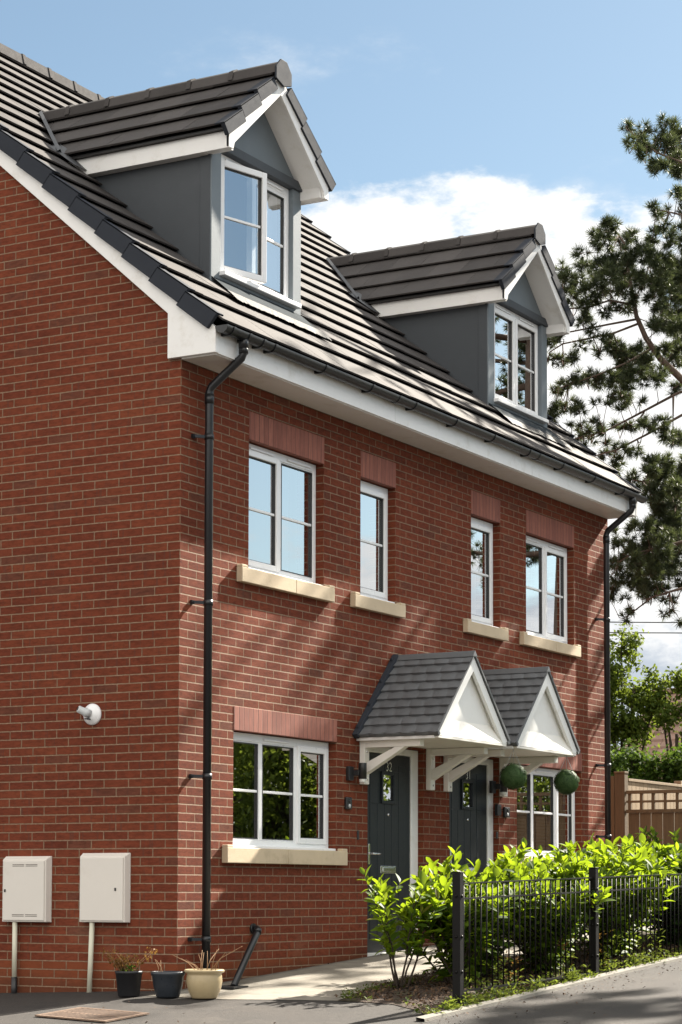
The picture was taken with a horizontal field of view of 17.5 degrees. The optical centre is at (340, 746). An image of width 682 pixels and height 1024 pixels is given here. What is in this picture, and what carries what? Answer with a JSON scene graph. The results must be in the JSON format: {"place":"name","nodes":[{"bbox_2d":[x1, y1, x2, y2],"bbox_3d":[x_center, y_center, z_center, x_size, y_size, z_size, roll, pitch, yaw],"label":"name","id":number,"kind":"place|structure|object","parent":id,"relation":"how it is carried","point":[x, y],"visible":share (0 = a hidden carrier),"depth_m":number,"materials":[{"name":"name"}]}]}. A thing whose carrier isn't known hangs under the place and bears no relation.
{"place":"outdoors","nodes":[
{"label":"outdoors","id":0,"kind":"place"},
{"bbox_2d":[0,950,681,1023],"bbox_3d":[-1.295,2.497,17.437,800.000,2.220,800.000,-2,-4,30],"label":"ground","id":1,"kind":"structure","parent":0,"point":[656,1000],"depth_m":16.42,"materials":[{"name":"grey asphalt"}]},
{"bbox_2d":[35,1007,149,1021],"bbox_3d":[-1.781,1.924,15.885,0.620,0.067,0.540,-2,-4,30],"label":"manhole cover","id":2,"kind":"object","parent":1,"relation":"on","point":[92,1014],"visible":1,"depth_m":15.86,"materials":[{"name":"metal"}]},
{"bbox_2d":[99,947,157,996],"bbox_3d":[-1.646,1.740,17.114,0.456,0.386,0.267,2,-4,-22],"label":"plant pot","id":3,"kind":"object","parent":1,"relation":"on","point":[128,981],"visible":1,"depth_m":17.05,"materials":[{"name":"black plastic"}]},
{"bbox_2d":[151,960,184,997],"bbox_3d":[-1.327,1.782,17.008,0.266,0.290,0.266,-2,-4,30],"label":"plant pot","id":4,"kind":"object","parent":1,"relation":"on","point":[167,984],"visible":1,"depth_m":16.91,"materials":[{"name":"plastic"}]},
{"bbox_2d":[171,946,241,998],"bbox_3d":[-1.009,1.729,16.954,0.443,0.400,0.404,3,-5,-41],"label":"plant pot","id":5,"kind":"object","parent":1,"relation":"on","point":[202,983],"visible":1,"depth_m":16.85,"materials":[{"name":"ceramic"}]},
{"bbox_2d":[0,43,647,992],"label":"brick house","id":6,"kind":"structure","parent":1,"relation":"on","point":[298,511],"depth_m":19.25,"materials":[{"name":"red brick"}]},
{"bbox_2d":[2,856,51,993],"bbox_3d":[-2.589,1.498,18.192,0.469,1.186,0.084,-2,-4,30],"label":"utility box","id":7,"kind":"object","parent":6,"relation":"attached to","point":[27,888],"visible":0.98,"depth_m":18.18,"materials":[{"name":"plastic"}]},
{"bbox_2d":[3,861,44,920],"bbox_3d":[-2.606,1.185,18.182,0.421,0.488,0.015,-2,-4,30],"label":"door","id":8,"kind":"structure","parent":7,"relation":"in","point":[23,881],"depth_m":18.18,"materials":[{"name":"plastic"}]},
{"bbox_2d":[76,704,101,724],"bbox_3d":[-2.053,-0.261,17.972,0.176,0.176,0.138,-2,-4,30],"label":"boiler flue","id":9,"kind":"object","parent":6,"relation":"attached to","point":[91,714],"visible":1,"depth_m":17.98,"materials":[{"name":"white plastic"}]},
{"bbox_2d":[79,853,130,992],"bbox_3d":[-1.908,1.443,17.807,0.467,1.169,0.084,-2,-4,30],"label":"utility box","id":10,"kind":"object","parent":6,"relation":"attached to","point":[105,886],"visible":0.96,"depth_m":17.79,"materials":[{"name":"beige plastic"}]},
{"bbox_2d":[80,857,122,920],"bbox_3d":[-1.924,1.149,17.796,0.419,0.506,0.015,-2,-4,30],"label":"door","id":11,"kind":"structure","parent":10,"relation":"in","point":[101,879],"depth_m":17.79,"materials":[{"name":"beige plastic"}]},
{"bbox_2d":[222,732,347,865],"bbox_3d":[-0.543,0.466,19.028,0.260,1.096,1.992,-2,-4,30],"label":"window","id":12,"kind":"structure","parent":6,"relation":"in","point":[280,784],"depth_m":19.08,"materials":[{"name":"white plastic"}]},
{"bbox_2d":[237,443,334,602],"bbox_3d":[-0.547,-1.933,19.168,0.260,1.229,1.550,-2,-4,30],"label":"window","id":13,"kind":"structure","parent":6,"relation":"in","point":[282,488],"depth_m":19.22,"materials":[{"name":"white plastic"}]},
{"bbox_2d":[344,797,351,809],"bbox_3d":[0.069,0.514,19.922,0.037,0.110,0.100,-2,-4,30],"label":"doorbell","id":14,"kind":"object","parent":6,"relation":"attached to","point":[347,802],"visible":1,"depth_m":19.90,"materials":[{"name":"black plastic"}]},
{"bbox_2d":[346,763,366,782],"bbox_3d":[0.134,0.239,19.986,0.204,0.177,0.083,2,-4,-22],"label":"wall lamp","id":15,"kind":"object","parent":6,"relation":"attached to","point":[360,772],"visible":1,"depth_m":19.97,"materials":[{"name":"black metal"}]},
{"bbox_2d":[350,481,405,617],"bbox_3d":[0.261,-1.841,20.586,0.260,1.224,0.970,-2,-4,30],"label":"window","id":16,"kind":"structure","parent":6,"relation":"in","point":[373,595],"depth_m":20.70,"materials":[{"name":"white plastic"}]},
{"bbox_2d":[367,748,417,956],"bbox_3d":[0.468,0.987,20.749,0.189,1.951,1.109,-2,-4,30],"label":"door","id":17,"kind":"structure","parent":6,"relation":"in","point":[392,798],"depth_m":20.82,"materials":[{"name":"grey wood"}]},
{"bbox_2d":[449,757,492,877],"bbox_3d":[1.288,1.033,22.190,0.189,1.851,1.114,-2,-4,30],"label":"door","id":18,"kind":"structure","parent":6,"relation":"in","point":[470,799],"depth_m":22.30,"materials":[{"name":"grey wood"}]},
{"bbox_2d":[463,517,508,640],"bbox_3d":[1.386,-1.713,22.562,0.260,1.219,0.945,-2,-4,30],"label":"window","id":19,"kind":"structure","parent":6,"relation":"in","point":[480,623],"depth_m":22.69,"materials":[{"name":"white plastic"}]},
{"bbox_2d":[489,778,506,794],"bbox_3d":[1.594,0.409,22.549,0.204,0.177,0.083,2,-4,-22],"label":"wall lamp","id":20,"kind":"object","parent":6,"relation":"attached to","point":[493,786],"visible":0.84,"depth_m":22.53,"materials":[{"name":"black metal"}]},
{"bbox_2d":[495,804,500,815],"bbox_3d":[1.602,0.653,22.613,0.039,0.115,0.090,-2,-4,30],"label":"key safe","id":21,"kind":"object","parent":6,"relation":"attached to","point":[497,809],"visible":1,"depth_m":22.58,"materials":[{"name":"black plastic"}]},
{"bbox_2d":[503,807,509,816],"bbox_3d":[1.705,0.680,22.795,0.037,0.105,0.120,-2,-4,30],"label":"doorbell","id":22,"kind":"object","parent":6,"relation":"attached to","point":[506,811],"visible":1,"depth_m":22.77,"materials":[{"name":"black plastic"}]},
{"bbox_2d":[500,749,526,789],"bbox_3d":[1.653,0.224,21.251,0.266,0.399,0.262,-2,-4,30],"label":"topiary ball","id":23,"kind":"object","parent":6,"relation":"hanging from","point":[513,776],"visible":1,"depth_m":21.16,"materials":[{"name":"green plant"}]},
{"bbox_2d":[514,766,574,867],"bbox_3d":[2.166,0.782,23.782,0.260,1.096,1.970,-2,-4,30],"label":"window","id":24,"kind":"structure","parent":6,"relation":"in","point":[545,816],"depth_m":23.88,"materials":[{"name":"white plastic"}]},
{"bbox_2d":[519,535,580,657],"bbox_3d":[2.176,-1.623,23.947,0.260,1.214,1.490,-2,-4,30],"label":"window","id":25,"kind":"structure","parent":6,"relation":"in","point":[546,563],"depth_m":24.02,"materials":[{"name":"white plastic"}]},
{"bbox_2d":[553,756,579,794],"bbox_3d":[2.269,0.297,22.334,0.263,0.402,0.264,-2,-4,30],"label":"topiary ball","id":26,"kind":"object","parent":6,"relation":"hanging from","point":[566,781],"visible":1,"depth_m":22.25,"materials":[{"name":"green plant"}]},
{"bbox_2d":[36,954,681,1023],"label":"leaf litter","id":27,"kind":"object","parent":1,"relation":"on","point":[499,1002],"visible":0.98,"depth_m":16.97,"materials":[{"name":"brown plant"}]},
{"bbox_2d":[334,928,681,1014],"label":"planting bed","id":28,"kind":"object","parent":1,"relation":"on","point":[395,1002],"visible":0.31,"depth_m":17.67,"materials":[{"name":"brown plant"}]},
{"bbox_2d":[358,864,446,989],"bbox_3d":[0.484,1.453,17.669,0.730,1.024,0.645,1,-4,-6],"label":"laurel shrub","id":29,"kind":"object","parent":28,"relation":"on","point":[383,899],"visible":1,"depth_m":17.62,"materials":[{"name":"green plant"}]},
{"bbox_2d":[393,862,515,985],"bbox_3d":[0.929,1.454,17.943,0.984,1.027,0.940,3,-5,-35],"label":"laurel shrub","id":30,"kind":"object","parent":28,"relation":"on","point":[441,925],"visible":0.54,"depth_m":17.82,"materials":[{"name":"green plant"}]},
{"bbox_2d":[419,845,545,979],"bbox_3d":[1.205,1.415,18.475,0.980,1.193,1.146,1,-4,-6],"label":"laurel shrub","id":31,"kind":"object","parent":28,"relation":"on","point":[495,871],"visible":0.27,"depth_m":18.43,"materials":[{"name":"green plant"}]},
{"bbox_2d":[339,926,681,1013],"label":"weeds","id":32,"kind":"object","parent":28,"relation":"on","point":[572,974],"visible":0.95,"depth_m":17.52,"materials":[{"name":"green plant"}]},
{"bbox_2d":[480,851,616,974],"bbox_3d":[1.781,1.443,18.966,1.146,1.088,1.220,3,-5,-40],"label":"laurel shrub","id":33,"kind":"object","parent":28,"relation":"on","point":[569,869],"visible":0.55,"depth_m":18.73,"materials":[{"name":"green plant"}]},
{"bbox_2d":[500,838,605,963],"bbox_3d":[1.862,1.397,19.642,1.041,1.175,1.212,0,-4,1],"label":"laurel shrub","id":34,"kind":"object","parent":28,"relation":"on","point":[561,854],"visible":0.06,"depth_m":19.59,"materials":[{"name":"green plant"}]},
{"bbox_2d":[499,930,612,987],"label":"dry weeds","id":35,"kind":"object","parent":28,"relation":"on","point":[563,945],"visible":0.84,"depth_m":17.51,"materials":[{"name":"brown plant"}]},
{"bbox_2d":[452,867,681,1006],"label":"metal railing","id":36,"kind":"object","parent":28,"relation":"on","point":[458,899],"visible":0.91,"depth_m":17.88,"materials":[{"name":"black metal"}]},
{"bbox_2d":[550,836,677,959],"bbox_3d":[2.457,1.415,20.135,1.117,1.182,1.098,3,-4,-34],"label":"laurel shrub","id":37,"kind":"object","parent":28,"relation":"on","point":[613,862],"visible":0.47,"depth_m":19.99,"materials":[{"name":"green plant"}]},
{"bbox_2d":[571,833,681,950],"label":"laurel shrub","id":38,"kind":"object","parent":28,"relation":"on","point":[660,859],"visible":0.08,"depth_m":20.95,"materials":[{"name":"green plant"}]},
{"bbox_2d":[620,825,681,922],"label":"laurel shrub","id":39,"kind":"object","parent":28,"relation":"on","point":[657,840],"visible":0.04,"depth_m":22.47,"materials":[{"name":"green plant"}]},
{"bbox_2d":[643,842,681,945],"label":"laurel shrub","id":40,"kind":"object","parent":28,"relation":"on","point":[677,869],"visible":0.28,"depth_m":21.40,"materials":[{"name":"green plant"}]},
{"bbox_2d":[416,955,681,1021],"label":"kerb","id":41,"kind":"structure","parent":1,"relation":"on","point":[486,1004],"depth_m":17.45,"materials":[{"name":"concrete"}]},
{"bbox_2d":[547,111,681,628],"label":"pine tree","id":42,"kind":"object","parent":1,"relation":"on","point":[653,558],"visible":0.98,"depth_m":26.92,"materials":[{"name":"green plant"}]},
{"bbox_2d":[610,623,679,771],"bbox_3d":[4.644,0.360,37.862,2.227,4.909,1.539,0,-4,1],"label":"broadleaf tree","id":43,"kind":"object","parent":1,"relation":"on","point":[627,722],"visible":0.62,"depth_m":37.80,"materials":[{"name":"green plant"}]},
{"bbox_2d":[610,738,681,781],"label":"garden shrub","id":44,"kind":"object","parent":1,"relation":"on","point":[630,761],"visible":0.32,"depth_m":35.16,"materials":[{"name":"green plant"}]},
{"bbox_2d":[611,771,681,853],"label":"garden fence","id":45,"kind":"object","parent":1,"relation":"on","point":[664,821],"visible":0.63,"depth_m":26.30,"materials":[{"name":"brown wood"}]},
{"bbox_2d":[618,688,681,777],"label":"tiled house","id":46,"kind":"structure","parent":1,"relation":"on","point":[657,739],"depth_m":50.99,"materials":[{"name":"red tile"}]},
{"bbox_2d":[628,778,681,833],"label":"garden fence","id":47,"kind":"object","parent":1,"relation":"on","point":[635,784],"visible":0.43,"depth_m":27.24,"materials":[{"name":"beige wood"}]},
{"bbox_2d":[636,743,681,783],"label":"garden shrub","id":48,"kind":"object","parent":1,"relation":"on","point":[676,757],"visible":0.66,"depth_m":35.12,"materials":[{"name":"green plant"}]},
{"bbox_2d":[637,663,681,758],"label":"broadleaf tree","id":49,"kind":"object","parent":1,"relation":"on","point":[675,681],"visible":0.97,"depth_m":37.90,"materials":[{"name":"green plant"}]},
{"bbox_2d":[0,0,681,754],"label":"sky","id":50,"kind":"structure","parent":0,"point":[429,120],"materials":[{"name":"blue"}]},
{"bbox_2d":[147,924,661,1000],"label":"path","id":51,"kind":"structure","parent":0,"point":[329,981],"depth_m":18.33,"materials":[{"name":"concrete"}]},
{"bbox_2d":[221,985,247,988],"bbox_3d":[-0.872,1.918,17.650,0.180,0.016,0.220,-2,-4,30],"label":"gully","id":52,"kind":"object","parent":51,"relation":"on","point":[232,987],"visible":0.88,"depth_m":17.56,"materials":[{"name":"black plastic"}]},
{"bbox_2d":[610,622,677,622],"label":"overhead cable","id":53,"kind":"object","parent":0,"point":[645,622],"visible":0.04,"depth_m":41.89,"materials":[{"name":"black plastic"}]},
{"bbox_2d":[610,632,681,633],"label":"overhead cable","id":54,"kind":"object","parent":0,"point":[653,632],"visible":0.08,"depth_m":41.87,"materials":[{"name":"black plastic"}]}
]}

